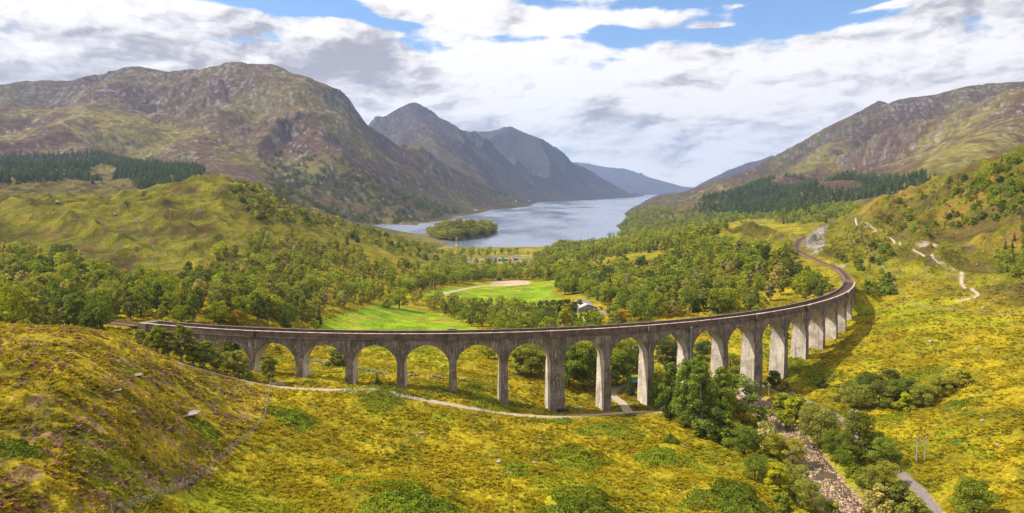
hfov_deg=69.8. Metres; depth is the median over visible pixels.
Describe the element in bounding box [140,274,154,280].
broadleaf tree
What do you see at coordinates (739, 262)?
birch tree
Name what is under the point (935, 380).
broadleaf tree
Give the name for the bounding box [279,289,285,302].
birch tree
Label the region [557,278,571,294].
broadleaf tree
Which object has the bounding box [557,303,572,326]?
birch tree
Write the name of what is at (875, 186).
spruce plantation
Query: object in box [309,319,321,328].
shrub
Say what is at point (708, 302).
birch tree
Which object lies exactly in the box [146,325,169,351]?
birch tree
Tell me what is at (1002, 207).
shrub
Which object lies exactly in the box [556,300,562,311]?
shrub
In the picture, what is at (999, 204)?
shrub
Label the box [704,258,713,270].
broadleaf tree
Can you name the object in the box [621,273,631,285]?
birch tree
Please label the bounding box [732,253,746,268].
broadleaf tree
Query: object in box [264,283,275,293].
birch tree
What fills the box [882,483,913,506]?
shrub
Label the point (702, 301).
broadleaf tree
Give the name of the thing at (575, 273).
broadleaf tree
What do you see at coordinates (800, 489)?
broadleaf tree
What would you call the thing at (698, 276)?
broadleaf tree
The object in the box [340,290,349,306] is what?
birch tree
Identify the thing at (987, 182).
shrub
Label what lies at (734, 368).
broadleaf tree
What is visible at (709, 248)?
broadleaf tree
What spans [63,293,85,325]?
birch tree
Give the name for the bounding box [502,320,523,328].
broadleaf tree
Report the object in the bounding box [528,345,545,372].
broadleaf tree
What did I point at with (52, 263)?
spruce tree
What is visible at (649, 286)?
broadleaf tree
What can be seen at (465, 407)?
farm track
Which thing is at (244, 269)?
birch tree
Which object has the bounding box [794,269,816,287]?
broadleaf tree
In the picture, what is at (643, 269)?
broadleaf tree
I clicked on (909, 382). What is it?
shrub
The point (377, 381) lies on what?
spruce tree
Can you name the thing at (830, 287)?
shrub
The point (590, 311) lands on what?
birch tree
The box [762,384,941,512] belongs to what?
riverside path
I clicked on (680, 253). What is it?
broadleaf tree
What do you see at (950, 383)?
shrub
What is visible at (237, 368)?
birch tree
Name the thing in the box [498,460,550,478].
bracken patch
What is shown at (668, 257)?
broadleaf tree
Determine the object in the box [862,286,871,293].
shrub
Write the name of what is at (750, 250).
broadleaf tree
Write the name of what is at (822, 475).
river water
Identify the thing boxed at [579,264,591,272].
broadleaf tree
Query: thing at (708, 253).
birch tree
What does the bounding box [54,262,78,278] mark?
broadleaf tree
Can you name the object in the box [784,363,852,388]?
bracken patch
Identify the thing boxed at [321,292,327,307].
birch tree
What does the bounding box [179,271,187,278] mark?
broadleaf tree
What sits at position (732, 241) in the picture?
broadleaf tree
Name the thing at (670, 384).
alder tree
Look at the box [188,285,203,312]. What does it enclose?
birch tree
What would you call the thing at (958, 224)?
shrub
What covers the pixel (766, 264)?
birch tree
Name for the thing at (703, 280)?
birch tree
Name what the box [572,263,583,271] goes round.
broadleaf tree
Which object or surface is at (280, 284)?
broadleaf tree
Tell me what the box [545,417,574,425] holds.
bracken patch
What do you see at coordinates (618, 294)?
birch tree
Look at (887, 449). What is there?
broadleaf tree
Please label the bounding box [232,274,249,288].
broadleaf tree
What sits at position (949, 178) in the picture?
shrub
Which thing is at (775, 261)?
birch tree
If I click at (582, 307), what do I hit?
barn
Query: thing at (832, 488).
river stones
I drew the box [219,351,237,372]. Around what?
broadleaf tree
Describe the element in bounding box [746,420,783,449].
shrub
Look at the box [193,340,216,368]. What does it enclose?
birch tree
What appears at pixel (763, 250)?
broadleaf tree
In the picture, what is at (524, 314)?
broadleaf tree
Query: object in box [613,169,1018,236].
spruce wood
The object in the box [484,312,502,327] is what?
broadleaf tree
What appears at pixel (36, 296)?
birch tree
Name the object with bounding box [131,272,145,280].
broadleaf tree
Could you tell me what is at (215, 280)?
birch tree
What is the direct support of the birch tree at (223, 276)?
on the terrain
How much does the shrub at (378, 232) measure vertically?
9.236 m
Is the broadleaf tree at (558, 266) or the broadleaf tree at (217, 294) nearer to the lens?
the broadleaf tree at (217, 294)
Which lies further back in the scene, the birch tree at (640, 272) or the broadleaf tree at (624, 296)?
the birch tree at (640, 272)
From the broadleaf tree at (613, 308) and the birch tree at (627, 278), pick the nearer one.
the broadleaf tree at (613, 308)
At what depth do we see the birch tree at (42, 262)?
414.34 m
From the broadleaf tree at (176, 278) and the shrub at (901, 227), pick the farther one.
the shrub at (901, 227)
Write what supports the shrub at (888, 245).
on the terrain
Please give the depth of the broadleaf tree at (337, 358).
287.23 m
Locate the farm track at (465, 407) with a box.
[177,361,662,417]
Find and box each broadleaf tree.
[0,256,15,268]
[0,282,39,323]
[0,291,18,321]
[3,279,23,297]
[5,264,30,280]
[19,253,35,261]
[19,279,40,293]
[20,260,48,276]
[28,259,45,271]
[31,272,59,293]
[34,252,53,265]
[38,287,55,302]
[45,287,87,324]
[48,244,65,258]
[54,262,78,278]
[57,244,72,250]
[57,251,80,264]
[57,272,80,286]
[76,312,95,327]
[79,293,118,329]
[81,269,115,288]
[84,259,102,268]
[84,269,115,287]
[86,260,103,272]
[86,291,120,326]
[90,287,112,297]
[92,280,121,296]
[103,264,119,273]
[108,268,123,277]
[119,273,134,283]
[128,284,154,315]
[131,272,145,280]
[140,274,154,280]
[143,282,158,302]
[144,267,167,281]
[152,274,177,298]
[157,291,179,312]
[168,305,190,320]
[169,275,180,283]
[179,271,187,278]
[190,268,215,294]
[203,300,232,322]
[206,282,239,310]
[209,273,233,286]
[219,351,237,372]
[222,341,241,351]
[226,295,250,319]
[227,310,245,325]
[230,273,251,285]
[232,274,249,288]
[245,266,260,276]
[246,281,260,293]
[247,290,266,307]
[248,277,269,290]
[252,261,265,268]
[253,287,271,296]
[256,265,264,273]
[256,272,276,286]
[266,294,283,315]
[276,282,293,297]
[279,302,294,317]
[284,290,303,305]
[287,306,299,320]
[303,300,316,318]
[307,277,323,292]
[307,304,317,319]
[320,274,334,289]
[336,282,350,295]
[344,282,353,294]
[348,281,363,297]
[387,287,409,308]
[456,303,465,314]
[460,306,475,318]
[471,307,481,316]
[479,345,495,358]
[480,302,490,314]
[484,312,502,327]
[492,315,508,328]
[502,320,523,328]
[511,324,520,328]
[511,343,545,376]
[516,318,527,327]
[521,311,537,327]
[522,306,532,318]
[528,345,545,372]
[533,309,545,325]
[538,312,551,322]
[538,316,554,327]
[544,306,556,313]
[549,311,555,317]
[550,264,563,275]
[553,273,565,287]
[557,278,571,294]
[564,342,596,389]
[564,344,588,386]
[565,269,578,276]
[568,276,578,292]
[569,276,580,293]
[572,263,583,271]
[572,319,586,325]
[572,321,583,325]
[575,265,588,276]
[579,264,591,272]
[582,279,596,295]
[582,348,613,384]
[590,311,605,324]
[595,270,610,280]
[597,284,613,303]
[599,273,611,281]
[600,267,613,273]
[605,272,619,285]
[606,287,620,301]
[608,304,621,320]
[610,342,638,384]
[611,275,627,289]
[611,339,638,374]
[612,302,626,314]
[613,309,629,321]
[616,288,635,310]
[620,283,633,293]
[625,298,643,318]
[626,268,637,277]
[626,285,639,299]
[626,317,636,322]
[630,291,651,314]
[635,257,648,267]
[639,266,655,277]
[639,277,658,290]
[641,270,658,284]
[642,280,660,293]
[642,304,655,321]
[643,291,666,316]
[652,275,660,284]
[655,276,663,285]
[661,275,681,286]
[663,255,677,262]
[668,271,682,279]
[670,360,717,402]
[675,250,685,259]
[677,286,694,302]
[683,296,699,309]
[684,267,697,280]
[692,253,706,266]
[693,272,708,284]
[698,238,707,248]
[698,288,714,309]
[698,290,708,307]
[701,263,718,281]
[702,247,713,259]
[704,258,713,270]
[705,278,717,289]
[705,288,730,312]
[709,268,726,277]
[711,277,731,289]
[712,373,760,417]
[713,252,729,267]
[715,241,730,253]
[718,235,728,241]
[720,274,735,288]
[723,288,741,307]
[726,419,747,441]
[728,239,736,252]
[728,353,740,375]
[729,277,742,289]
[729,425,760,453]
[732,239,748,249]
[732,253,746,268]
[738,270,755,287]
[740,246,756,258]
[742,452,768,479]
[743,294,760,309]
[744,255,763,273]
[751,244,765,254]
[751,275,765,290]
[757,245,772,259]
[760,430,786,455]
[777,463,813,495]
[778,437,809,463]
[782,248,799,259]
[783,261,803,278]
[790,478,824,510]
[792,275,815,294]
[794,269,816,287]
[796,406,845,446]
[800,401,825,428]
[805,273,822,290]
[821,429,856,457]
[832,442,865,468]
[841,382,872,408]
[841,411,884,460]
[853,371,880,394]
[854,465,883,491]
[862,380,895,406]
[866,436,902,464]
[871,460,901,485]
[875,368,906,386]
[882,379,909,400]
[908,383,938,405]
[922,373,954,396]
[945,475,1000,512]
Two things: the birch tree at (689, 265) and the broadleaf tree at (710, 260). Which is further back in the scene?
the birch tree at (689, 265)
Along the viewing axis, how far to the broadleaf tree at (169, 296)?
309.54 m
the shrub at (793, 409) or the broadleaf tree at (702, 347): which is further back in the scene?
the broadleaf tree at (702, 347)
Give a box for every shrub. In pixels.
[132,329,149,344]
[231,187,238,192]
[240,369,253,380]
[256,211,267,218]
[273,344,281,351]
[303,214,310,221]
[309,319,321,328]
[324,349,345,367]
[375,230,381,236]
[381,298,391,307]
[548,299,560,311]
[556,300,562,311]
[560,299,570,308]
[569,301,577,311]
[706,410,740,446]
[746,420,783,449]
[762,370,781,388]
[767,392,789,418]
[774,393,808,426]
[776,378,794,391]
[812,291,822,297]
[816,378,828,387]
[818,500,842,512]
[823,284,835,292]
[830,384,856,402]
[842,409,862,422]
[842,462,858,477]
[855,263,865,270]
[860,483,893,512]
[861,278,875,290]
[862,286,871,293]
[873,257,881,263]
[877,272,891,280]
[878,286,889,293]
[880,278,894,286]
[882,272,895,280]
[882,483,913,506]
[883,242,890,248]
[883,285,897,294]
[886,248,895,255]
[891,391,918,410]
[894,494,930,512]
[896,225,903,230]
[901,379,917,394]
[906,214,914,220]
[921,228,929,234]
[940,377,956,389]
[945,176,952,181]
[945,213,952,219]
[952,368,975,385]
[953,221,961,228]
[960,174,967,180]
[962,216,969,222]
[967,217,978,224]
[973,203,982,209]
[977,211,987,218]
[984,179,992,186]
[991,213,1000,221]
[996,199,1005,206]
[997,205,1005,211]
[1002,209,1010,215]
[1003,182,1014,189]
[1004,164,1012,170]
[1009,204,1017,210]
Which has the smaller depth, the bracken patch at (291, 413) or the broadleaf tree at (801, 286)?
the bracken patch at (291, 413)
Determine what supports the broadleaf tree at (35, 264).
on the terrain
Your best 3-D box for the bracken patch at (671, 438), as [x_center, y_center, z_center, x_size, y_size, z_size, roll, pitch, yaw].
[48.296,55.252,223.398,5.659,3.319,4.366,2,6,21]
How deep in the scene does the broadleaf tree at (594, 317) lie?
382.13 m
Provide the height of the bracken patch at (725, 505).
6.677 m
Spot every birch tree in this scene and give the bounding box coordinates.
[0,269,12,282]
[11,251,22,259]
[11,255,21,263]
[13,270,30,284]
[18,301,27,322]
[24,287,32,302]
[26,292,43,324]
[26,300,41,324]
[28,271,36,291]
[33,272,46,291]
[35,285,50,304]
[36,254,45,261]
[39,305,51,324]
[40,261,47,272]
[46,278,59,289]
[47,308,59,324]
[54,257,63,270]
[57,258,69,271]
[58,294,72,324]
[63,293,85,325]
[63,296,81,325]
[64,278,79,289]
[71,258,79,269]
[72,275,84,292]
[76,263,89,279]
[84,277,99,289]
[91,262,104,273]
[105,276,114,289]
[112,287,124,313]
[112,297,120,313]
[118,289,138,319]
[121,269,128,274]
[121,275,135,289]
[122,282,133,301]
[134,276,149,306]
[137,265,147,274]
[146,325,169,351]
[149,282,164,313]
[156,304,166,320]
[160,289,169,311]
[160,331,176,355]
[169,324,194,362]
[174,283,180,293]
[174,290,183,304]
[176,299,185,312]
[179,277,193,300]
[182,261,192,274]
[183,337,203,363]
[186,290,199,321]
[188,269,197,278]
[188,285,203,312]
[192,279,208,301]
[193,264,203,274]
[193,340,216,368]
[199,276,208,296]
[206,260,216,268]
[207,298,217,319]
[209,347,225,369]
[210,279,223,306]
[216,273,232,298]
[219,267,230,273]
[224,288,239,311]
[227,350,249,376]
[229,263,238,272]
[232,277,247,292]
[238,284,244,294]
[239,293,246,310]
[240,264,246,273]
[248,291,265,321]
[256,303,268,321]
[259,353,278,380]
[262,296,274,323]
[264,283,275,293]
[274,269,283,282]
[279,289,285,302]
[284,285,292,302]
[291,294,299,316]
[297,297,307,323]
[298,284,306,299]
[302,281,309,296]
[304,279,312,293]
[313,282,319,294]
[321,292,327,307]
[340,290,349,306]
[466,310,474,326]
[510,347,524,373]
[528,319,536,327]
[548,319,555,325]
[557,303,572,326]
[589,308,597,323]
[613,313,621,323]
[615,292,621,301]
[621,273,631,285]
[637,269,643,281]
[654,287,661,304]
[658,264,665,274]
[661,283,670,297]
[666,289,679,308]
[667,300,678,316]
[669,259,675,266]
[673,277,680,291]
[682,279,688,294]
[685,255,692,266]
[686,260,692,270]
[693,269,700,284]
[697,276,707,293]
[705,250,710,257]
[707,273,714,287]
[707,293,715,311]
[719,258,727,271]
[725,261,734,274]
[726,256,733,266]
[732,256,742,275]
[733,239,741,252]
[744,270,754,289]
[755,259,764,274]
[755,406,768,428]
[761,260,768,276]
[764,280,776,300]
[764,464,790,493]
[769,268,781,288]
[770,257,777,271]
[770,492,795,512]
[773,263,782,284]
[776,247,784,260]
[791,275,799,292]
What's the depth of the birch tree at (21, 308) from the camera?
277.86 m
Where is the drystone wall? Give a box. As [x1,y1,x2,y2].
[309,359,465,380]
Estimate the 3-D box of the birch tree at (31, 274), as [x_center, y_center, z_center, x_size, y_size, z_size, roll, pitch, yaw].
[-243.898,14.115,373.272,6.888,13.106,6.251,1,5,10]
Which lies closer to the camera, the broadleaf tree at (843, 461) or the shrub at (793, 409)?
the broadleaf tree at (843, 461)
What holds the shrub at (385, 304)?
on the terrain
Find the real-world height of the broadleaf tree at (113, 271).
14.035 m
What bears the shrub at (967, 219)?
on the terrain
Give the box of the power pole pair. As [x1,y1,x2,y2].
[914,436,928,460]
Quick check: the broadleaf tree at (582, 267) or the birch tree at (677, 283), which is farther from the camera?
the broadleaf tree at (582, 267)
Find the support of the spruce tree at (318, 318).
on the terrain
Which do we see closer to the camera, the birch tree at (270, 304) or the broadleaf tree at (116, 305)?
the broadleaf tree at (116, 305)
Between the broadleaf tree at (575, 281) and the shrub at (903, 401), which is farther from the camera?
the broadleaf tree at (575, 281)
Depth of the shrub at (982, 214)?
510.40 m
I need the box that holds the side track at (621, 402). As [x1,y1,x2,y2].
[611,384,631,411]
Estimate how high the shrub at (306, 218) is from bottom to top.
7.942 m
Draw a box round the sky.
[0,0,1023,187]
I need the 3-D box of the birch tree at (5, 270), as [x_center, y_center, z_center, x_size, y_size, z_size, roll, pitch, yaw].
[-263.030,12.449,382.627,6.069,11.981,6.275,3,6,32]
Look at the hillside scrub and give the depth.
605.32 m
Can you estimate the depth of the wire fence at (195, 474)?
146.36 m
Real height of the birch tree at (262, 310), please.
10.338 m
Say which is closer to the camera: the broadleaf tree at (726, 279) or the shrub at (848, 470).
the shrub at (848, 470)
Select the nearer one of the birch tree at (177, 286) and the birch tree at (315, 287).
the birch tree at (177, 286)
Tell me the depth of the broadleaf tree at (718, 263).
530.05 m
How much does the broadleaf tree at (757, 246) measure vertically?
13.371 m
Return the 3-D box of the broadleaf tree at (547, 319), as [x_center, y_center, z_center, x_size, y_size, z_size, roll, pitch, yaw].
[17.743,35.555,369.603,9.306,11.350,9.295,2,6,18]
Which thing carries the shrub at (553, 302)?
on the terrain
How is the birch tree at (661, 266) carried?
on the terrain
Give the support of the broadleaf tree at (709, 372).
on the terrain
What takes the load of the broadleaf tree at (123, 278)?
on the terrain
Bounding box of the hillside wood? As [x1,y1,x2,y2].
[270,167,457,223]
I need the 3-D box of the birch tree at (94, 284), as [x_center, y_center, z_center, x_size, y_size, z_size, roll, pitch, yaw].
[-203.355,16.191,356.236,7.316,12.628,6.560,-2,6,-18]
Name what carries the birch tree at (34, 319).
on the terrain
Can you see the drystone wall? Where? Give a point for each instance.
(374, 371)
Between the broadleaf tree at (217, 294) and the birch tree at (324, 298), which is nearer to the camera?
the broadleaf tree at (217, 294)
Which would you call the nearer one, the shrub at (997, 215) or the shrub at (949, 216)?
the shrub at (997, 215)
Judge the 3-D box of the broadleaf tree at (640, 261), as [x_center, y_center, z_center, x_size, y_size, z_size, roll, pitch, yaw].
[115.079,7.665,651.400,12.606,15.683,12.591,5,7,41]
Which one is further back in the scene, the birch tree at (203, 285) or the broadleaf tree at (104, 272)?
the broadleaf tree at (104, 272)
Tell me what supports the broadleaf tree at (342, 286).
on the terrain
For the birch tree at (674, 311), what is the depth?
401.55 m
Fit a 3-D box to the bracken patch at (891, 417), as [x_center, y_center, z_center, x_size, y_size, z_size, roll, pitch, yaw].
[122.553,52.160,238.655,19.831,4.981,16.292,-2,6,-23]
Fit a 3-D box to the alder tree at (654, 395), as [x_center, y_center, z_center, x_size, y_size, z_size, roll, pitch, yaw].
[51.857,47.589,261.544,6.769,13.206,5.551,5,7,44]
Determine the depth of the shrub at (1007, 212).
489.96 m
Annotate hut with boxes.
[626,377,637,387]
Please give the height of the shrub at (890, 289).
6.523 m
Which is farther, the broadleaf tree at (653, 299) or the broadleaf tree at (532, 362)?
the broadleaf tree at (653, 299)
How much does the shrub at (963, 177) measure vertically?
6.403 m
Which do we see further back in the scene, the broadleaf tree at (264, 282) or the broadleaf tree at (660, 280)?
the broadleaf tree at (660, 280)
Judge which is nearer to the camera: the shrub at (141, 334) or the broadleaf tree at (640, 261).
the shrub at (141, 334)
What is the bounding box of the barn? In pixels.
[574,302,597,312]
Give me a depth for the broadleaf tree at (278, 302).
335.82 m
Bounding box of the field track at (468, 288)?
[444,285,501,293]
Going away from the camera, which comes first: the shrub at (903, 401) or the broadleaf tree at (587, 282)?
the shrub at (903, 401)
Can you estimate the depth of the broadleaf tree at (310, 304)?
371.60 m
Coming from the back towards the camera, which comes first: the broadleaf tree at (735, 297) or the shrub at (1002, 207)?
the shrub at (1002, 207)
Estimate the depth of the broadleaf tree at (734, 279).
452.56 m
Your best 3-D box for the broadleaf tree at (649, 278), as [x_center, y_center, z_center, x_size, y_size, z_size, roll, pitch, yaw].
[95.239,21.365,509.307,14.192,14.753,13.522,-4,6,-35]
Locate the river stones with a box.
[736,392,872,512]
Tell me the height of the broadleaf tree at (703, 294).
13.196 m
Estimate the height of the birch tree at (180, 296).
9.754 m
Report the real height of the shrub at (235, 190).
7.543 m
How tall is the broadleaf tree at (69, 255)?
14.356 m
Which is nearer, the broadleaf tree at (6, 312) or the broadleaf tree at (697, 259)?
the broadleaf tree at (6, 312)
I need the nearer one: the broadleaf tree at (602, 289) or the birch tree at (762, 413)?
the birch tree at (762, 413)
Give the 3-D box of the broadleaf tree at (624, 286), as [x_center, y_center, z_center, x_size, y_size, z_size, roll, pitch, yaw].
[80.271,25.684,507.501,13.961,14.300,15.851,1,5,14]
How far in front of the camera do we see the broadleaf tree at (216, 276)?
346.34 m
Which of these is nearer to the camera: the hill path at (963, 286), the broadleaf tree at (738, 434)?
the broadleaf tree at (738, 434)
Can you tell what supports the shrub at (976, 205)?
on the terrain
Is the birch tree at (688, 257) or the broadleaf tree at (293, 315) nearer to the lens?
the broadleaf tree at (293, 315)
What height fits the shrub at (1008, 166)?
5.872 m
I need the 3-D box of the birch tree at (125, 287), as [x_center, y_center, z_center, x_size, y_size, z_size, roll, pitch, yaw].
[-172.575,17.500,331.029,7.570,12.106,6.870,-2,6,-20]
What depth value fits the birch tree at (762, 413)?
245.52 m
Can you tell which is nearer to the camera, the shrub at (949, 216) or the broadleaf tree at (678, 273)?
the broadleaf tree at (678, 273)
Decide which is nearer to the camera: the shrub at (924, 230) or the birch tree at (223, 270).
the birch tree at (223, 270)
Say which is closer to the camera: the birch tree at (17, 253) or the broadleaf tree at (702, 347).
the broadleaf tree at (702, 347)
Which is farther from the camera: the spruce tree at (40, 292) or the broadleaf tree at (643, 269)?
the broadleaf tree at (643, 269)
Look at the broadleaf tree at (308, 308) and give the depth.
376.49 m
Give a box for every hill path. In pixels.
[855,218,876,231]
[913,249,978,301]
[918,242,936,246]
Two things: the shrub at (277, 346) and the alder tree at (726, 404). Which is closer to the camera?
the alder tree at (726, 404)
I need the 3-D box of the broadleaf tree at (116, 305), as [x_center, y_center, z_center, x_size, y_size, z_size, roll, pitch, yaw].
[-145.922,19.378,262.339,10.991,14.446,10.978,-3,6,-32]
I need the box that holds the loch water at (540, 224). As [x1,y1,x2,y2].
[373,195,655,246]
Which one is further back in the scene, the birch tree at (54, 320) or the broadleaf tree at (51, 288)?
the broadleaf tree at (51, 288)
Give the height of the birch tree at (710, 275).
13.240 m
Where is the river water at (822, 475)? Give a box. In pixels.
[733,389,866,512]
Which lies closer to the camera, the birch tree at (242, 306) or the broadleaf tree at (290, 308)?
the birch tree at (242, 306)
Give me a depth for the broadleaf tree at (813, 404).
243.44 m
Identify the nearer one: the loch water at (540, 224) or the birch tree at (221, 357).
the birch tree at (221, 357)
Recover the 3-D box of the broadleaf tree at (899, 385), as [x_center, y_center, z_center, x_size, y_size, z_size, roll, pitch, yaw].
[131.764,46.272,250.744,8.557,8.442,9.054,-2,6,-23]
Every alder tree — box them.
[648,372,664,407]
[655,362,683,418]
[670,358,699,426]
[679,354,725,435]
[706,366,735,421]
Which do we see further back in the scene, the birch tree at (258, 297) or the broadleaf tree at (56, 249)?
the broadleaf tree at (56, 249)
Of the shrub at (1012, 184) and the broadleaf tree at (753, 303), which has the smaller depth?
the broadleaf tree at (753, 303)
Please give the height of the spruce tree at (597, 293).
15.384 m
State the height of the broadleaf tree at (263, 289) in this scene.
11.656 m
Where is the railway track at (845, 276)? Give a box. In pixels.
[107,236,851,326]
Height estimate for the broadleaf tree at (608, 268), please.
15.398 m
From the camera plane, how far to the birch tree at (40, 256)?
467.17 m
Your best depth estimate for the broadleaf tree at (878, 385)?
249.59 m
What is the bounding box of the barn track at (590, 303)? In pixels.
[576,298,606,313]
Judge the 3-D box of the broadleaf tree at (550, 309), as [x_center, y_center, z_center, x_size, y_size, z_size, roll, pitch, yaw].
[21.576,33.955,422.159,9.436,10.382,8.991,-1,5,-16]
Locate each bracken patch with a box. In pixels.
[0,438,50,461]
[2,224,39,242]
[177,409,224,443]
[263,405,322,432]
[328,474,369,484]
[342,384,426,411]
[359,478,461,512]
[421,386,466,398]
[457,388,534,413]
[465,381,487,391]
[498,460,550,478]
[534,485,627,512]
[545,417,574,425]
[547,442,619,472]
[576,422,650,441]
[631,445,708,469]
[660,433,679,445]
[679,477,774,512]
[767,357,812,374]
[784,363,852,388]
[817,372,878,393]
[867,411,924,429]
[883,362,955,383]
[935,395,985,413]
[945,436,973,445]
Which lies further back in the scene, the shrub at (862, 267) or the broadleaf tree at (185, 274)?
the shrub at (862, 267)
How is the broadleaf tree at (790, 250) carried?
on the terrain
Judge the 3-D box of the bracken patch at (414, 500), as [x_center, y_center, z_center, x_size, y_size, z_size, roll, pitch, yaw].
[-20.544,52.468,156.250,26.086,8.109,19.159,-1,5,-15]
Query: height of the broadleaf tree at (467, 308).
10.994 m
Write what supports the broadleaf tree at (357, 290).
on the terrain
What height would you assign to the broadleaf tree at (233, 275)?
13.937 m
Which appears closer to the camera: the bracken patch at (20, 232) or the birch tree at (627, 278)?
the birch tree at (627, 278)
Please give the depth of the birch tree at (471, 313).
432.25 m
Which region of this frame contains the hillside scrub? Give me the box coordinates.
[0,155,1023,295]
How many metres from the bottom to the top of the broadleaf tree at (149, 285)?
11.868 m
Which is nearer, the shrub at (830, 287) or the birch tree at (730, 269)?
the shrub at (830, 287)
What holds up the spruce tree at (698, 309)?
on the terrain
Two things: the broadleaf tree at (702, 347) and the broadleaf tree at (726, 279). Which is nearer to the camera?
the broadleaf tree at (702, 347)
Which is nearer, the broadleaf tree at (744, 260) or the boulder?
the boulder
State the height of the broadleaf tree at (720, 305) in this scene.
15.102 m
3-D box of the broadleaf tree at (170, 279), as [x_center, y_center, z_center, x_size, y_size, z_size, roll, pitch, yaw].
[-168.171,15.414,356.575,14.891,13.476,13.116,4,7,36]
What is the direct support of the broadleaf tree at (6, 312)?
on the terrain
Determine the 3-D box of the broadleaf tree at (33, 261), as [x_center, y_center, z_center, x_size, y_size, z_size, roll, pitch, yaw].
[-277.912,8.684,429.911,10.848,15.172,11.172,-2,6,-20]
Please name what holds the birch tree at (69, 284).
on the terrain
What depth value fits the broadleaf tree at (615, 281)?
543.35 m
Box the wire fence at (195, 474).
[111,381,270,511]
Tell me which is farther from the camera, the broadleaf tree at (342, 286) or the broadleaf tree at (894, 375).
the broadleaf tree at (342, 286)
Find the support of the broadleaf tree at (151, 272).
on the terrain
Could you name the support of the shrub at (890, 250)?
on the terrain
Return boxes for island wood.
[424,218,498,240]
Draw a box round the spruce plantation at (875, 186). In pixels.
[694,167,940,214]
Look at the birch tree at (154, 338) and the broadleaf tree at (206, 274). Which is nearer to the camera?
the birch tree at (154, 338)
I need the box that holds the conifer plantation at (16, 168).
[0,147,205,188]
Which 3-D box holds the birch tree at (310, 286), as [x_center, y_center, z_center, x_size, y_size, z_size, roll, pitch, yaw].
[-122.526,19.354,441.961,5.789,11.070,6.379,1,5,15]
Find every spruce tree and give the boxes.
[35,286,48,324]
[49,255,55,271]
[279,302,292,327]
[316,307,322,324]
[374,372,380,385]
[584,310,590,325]
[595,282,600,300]
[625,373,634,395]
[690,287,701,312]
[753,281,758,299]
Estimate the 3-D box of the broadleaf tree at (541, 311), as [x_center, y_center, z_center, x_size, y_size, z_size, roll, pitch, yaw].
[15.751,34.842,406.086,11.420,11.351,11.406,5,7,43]
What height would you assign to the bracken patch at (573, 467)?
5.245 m
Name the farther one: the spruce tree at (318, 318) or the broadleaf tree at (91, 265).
the broadleaf tree at (91, 265)
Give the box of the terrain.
[0,62,1023,512]
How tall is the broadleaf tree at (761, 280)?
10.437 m
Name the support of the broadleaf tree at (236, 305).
on the terrain
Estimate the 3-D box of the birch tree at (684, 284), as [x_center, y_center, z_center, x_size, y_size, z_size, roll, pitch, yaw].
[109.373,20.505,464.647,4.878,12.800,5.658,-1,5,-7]
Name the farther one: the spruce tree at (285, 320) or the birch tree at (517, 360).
the spruce tree at (285, 320)
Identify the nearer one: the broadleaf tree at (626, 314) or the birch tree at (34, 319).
the birch tree at (34, 319)
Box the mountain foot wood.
[263,149,354,182]
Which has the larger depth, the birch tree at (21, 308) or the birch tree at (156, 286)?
the birch tree at (156, 286)
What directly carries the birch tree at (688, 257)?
on the terrain
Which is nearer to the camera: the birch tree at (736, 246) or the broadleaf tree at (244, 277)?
the broadleaf tree at (244, 277)
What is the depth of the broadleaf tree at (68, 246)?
510.45 m
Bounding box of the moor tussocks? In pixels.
[0,263,1023,512]
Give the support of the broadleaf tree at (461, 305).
on the terrain
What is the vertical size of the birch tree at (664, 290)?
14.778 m
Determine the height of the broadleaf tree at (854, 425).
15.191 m
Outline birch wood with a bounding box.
[0,159,1022,327]
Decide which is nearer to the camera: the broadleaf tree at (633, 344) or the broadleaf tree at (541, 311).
the broadleaf tree at (633, 344)
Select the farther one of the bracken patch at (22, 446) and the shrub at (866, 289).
the shrub at (866, 289)
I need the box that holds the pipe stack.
[557,408,567,411]
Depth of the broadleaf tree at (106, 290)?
327.77 m
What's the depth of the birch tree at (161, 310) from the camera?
294.20 m
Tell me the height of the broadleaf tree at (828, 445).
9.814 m
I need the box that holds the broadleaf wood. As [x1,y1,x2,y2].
[0,151,1023,328]
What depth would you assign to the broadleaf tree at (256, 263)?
481.55 m
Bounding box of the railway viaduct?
[138,281,855,411]
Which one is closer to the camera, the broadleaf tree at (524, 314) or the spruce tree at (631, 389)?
the spruce tree at (631, 389)
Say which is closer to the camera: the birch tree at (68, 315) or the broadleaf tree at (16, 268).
the birch tree at (68, 315)
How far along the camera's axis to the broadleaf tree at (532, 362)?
287.00 m
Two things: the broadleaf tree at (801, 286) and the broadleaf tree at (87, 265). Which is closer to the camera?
the broadleaf tree at (801, 286)
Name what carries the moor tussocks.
on the terrain
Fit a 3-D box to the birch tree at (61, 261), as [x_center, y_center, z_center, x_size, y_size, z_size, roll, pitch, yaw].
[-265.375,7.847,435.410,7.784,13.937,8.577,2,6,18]
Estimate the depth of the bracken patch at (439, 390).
245.34 m
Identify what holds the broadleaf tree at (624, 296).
on the terrain
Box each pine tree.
[654,336,676,382]
[669,339,677,363]
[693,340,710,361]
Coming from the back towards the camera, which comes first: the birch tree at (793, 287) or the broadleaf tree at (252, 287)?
the birch tree at (793, 287)
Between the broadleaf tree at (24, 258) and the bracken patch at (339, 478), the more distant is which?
the broadleaf tree at (24, 258)
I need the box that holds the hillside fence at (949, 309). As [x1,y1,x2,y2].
[900,291,1016,313]
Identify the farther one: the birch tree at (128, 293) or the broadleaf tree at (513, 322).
the broadleaf tree at (513, 322)
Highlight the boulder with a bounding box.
[185,410,200,415]
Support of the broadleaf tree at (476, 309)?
on the terrain
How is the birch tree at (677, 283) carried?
on the terrain
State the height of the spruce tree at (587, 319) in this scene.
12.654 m

